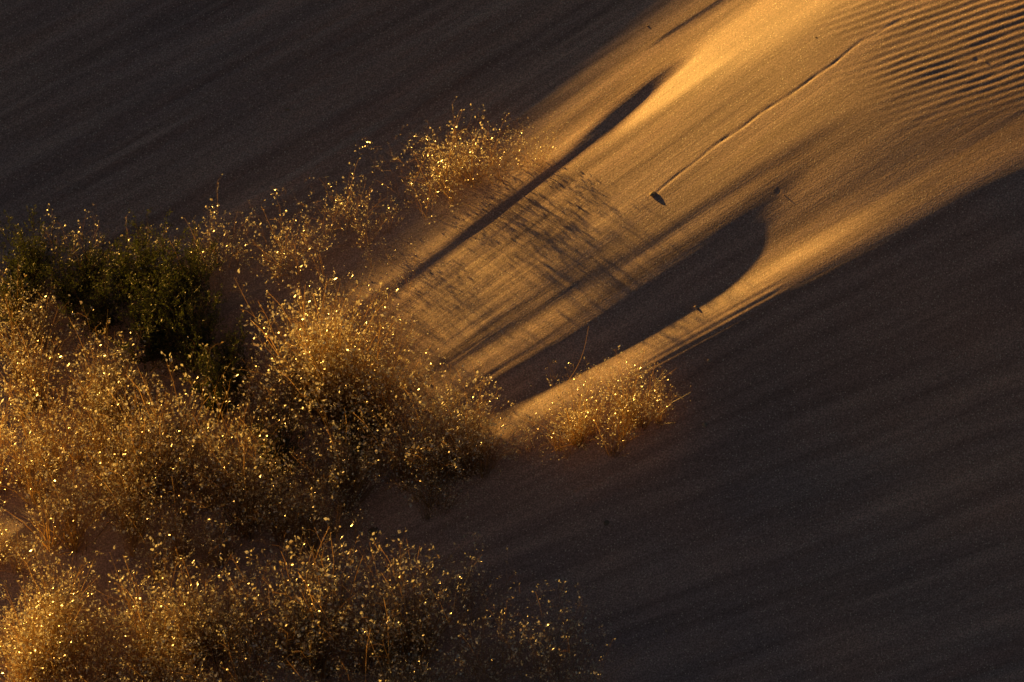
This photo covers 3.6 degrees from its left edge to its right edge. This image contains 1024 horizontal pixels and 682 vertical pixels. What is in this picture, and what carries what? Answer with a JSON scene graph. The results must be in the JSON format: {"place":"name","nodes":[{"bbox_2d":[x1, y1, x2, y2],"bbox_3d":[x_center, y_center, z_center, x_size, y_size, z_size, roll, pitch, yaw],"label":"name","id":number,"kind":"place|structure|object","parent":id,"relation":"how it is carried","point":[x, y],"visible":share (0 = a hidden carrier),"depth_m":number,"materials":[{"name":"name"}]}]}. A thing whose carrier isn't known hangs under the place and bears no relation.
{"place":"outdoors","nodes":[
{"label":"outdoors","id":0,"kind":"place"},
{"bbox_2d":[367,527,378,536],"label":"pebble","id":1,"kind":"object","parent":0,"point":[372,529],"visible":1,"depth_m":159.49,"materials":[{"name":"brown stone"}]},
{"bbox_2d":[0,0,1023,681],"bbox_3d":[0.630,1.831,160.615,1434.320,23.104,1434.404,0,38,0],"label":"sand dune","id":2,"kind":"structure","parent":0,"point":[822,228],"depth_m":159.47,"materials":[{"name":"brown sand"}]},
{"bbox_2d":[0,233,54,324],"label":"green shrub","id":3,"kind":"object","parent":2,"relation":"on","point":[28,287],"visible":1,"depth_m":161.78,"materials":[{"name":"green plant"}]},
{"bbox_2d":[0,205,61,314],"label":"green shrub","id":4,"kind":"object","parent":2,"relation":"on","point":[23,247],"visible":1,"depth_m":161.89,"materials":[{"name":"green plant"}]},
{"bbox_2d":[37,240,118,322],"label":"green shrub","id":5,"kind":"object","parent":2,"relation":"on","point":[65,297],"visible":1,"depth_m":161.62,"materials":[{"name":"green plant"}]},
{"bbox_2d":[54,233,110,292],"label":"green shrub","id":6,"kind":"object","parent":2,"relation":"on","point":[93,271],"visible":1,"depth_m":161.78,"materials":[{"name":"green plant"}]},
{"bbox_2d":[50,258,141,361],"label":"green shrub","id":7,"kind":"object","parent":2,"relation":"on","point":[101,315],"visible":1,"depth_m":161.34,"materials":[{"name":"green plant"}]},
{"bbox_2d":[96,230,161,314],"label":"green shrub","id":8,"kind":"object","parent":2,"relation":"on","point":[118,278],"visible":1,"depth_m":161.49,"materials":[{"name":"green plant"}]},
{"bbox_2d":[105,207,192,301],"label":"green shrub","id":9,"kind":"object","parent":2,"relation":"on","point":[143,265],"visible":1,"depth_m":161.36,"materials":[{"name":"green plant"}]},
{"bbox_2d":[111,254,207,380],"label":"green shrub","id":10,"kind":"object","parent":2,"relation":"on","point":[151,337],"visible":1,"depth_m":160.93,"materials":[{"name":"green plant"}]},
{"bbox_2d":[121,231,216,335],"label":"green shrub","id":11,"kind":"object","parent":2,"relation":"on","point":[176,290],"visible":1,"depth_m":161.04,"materials":[{"name":"green plant"}]},
{"bbox_2d":[135,263,227,376],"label":"green shrub","id":12,"kind":"object","parent":2,"relation":"on","point":[183,350],"visible":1,"depth_m":160.78,"materials":[{"name":"green plant"}]},
{"bbox_2d":[142,217,226,305],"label":"green shrub","id":13,"kind":"object","parent":2,"relation":"on","point":[203,267],"visible":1,"depth_m":161.16,"materials":[{"name":"green plant"}]},
{"bbox_2d":[167,325,254,440],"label":"green shrub","id":14,"kind":"object","parent":2,"relation":"on","point":[219,387],"visible":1,"depth_m":160.33,"materials":[{"name":"green plant"}]},
{"bbox_2d":[184,313,258,394],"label":"green shrub","id":15,"kind":"object","parent":2,"relation":"on","point":[234,342],"visible":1,"depth_m":160.40,"materials":[{"name":"green plant"}]},
{"bbox_2d":[248,404,322,482],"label":"green shrub","id":16,"kind":"object","parent":2,"relation":"on","point":[279,451],"visible":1,"depth_m":159.89,"materials":[{"name":"green plant"}]},
{"bbox_2d":[0,96,690,681],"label":"dune grass","id":17,"kind":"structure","parent":2,"relation":"on","point":[346,382],"depth_m":159.63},
{"bbox_2d":[330,389,400,461],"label":"green shrub","id":18,"kind":"object","parent":2,"relation":"on","point":[366,434],"visible":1,"depth_m":159.75,"materials":[{"name":"green plant"}]},
{"bbox_2d":[649,191,656,196],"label":"stone","id":19,"kind":"object","parent":2,"relation":"on","point":[652,193],"visible":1,"depth_m":159.86,"materials":[{"name":"brown stone"}]}
]}

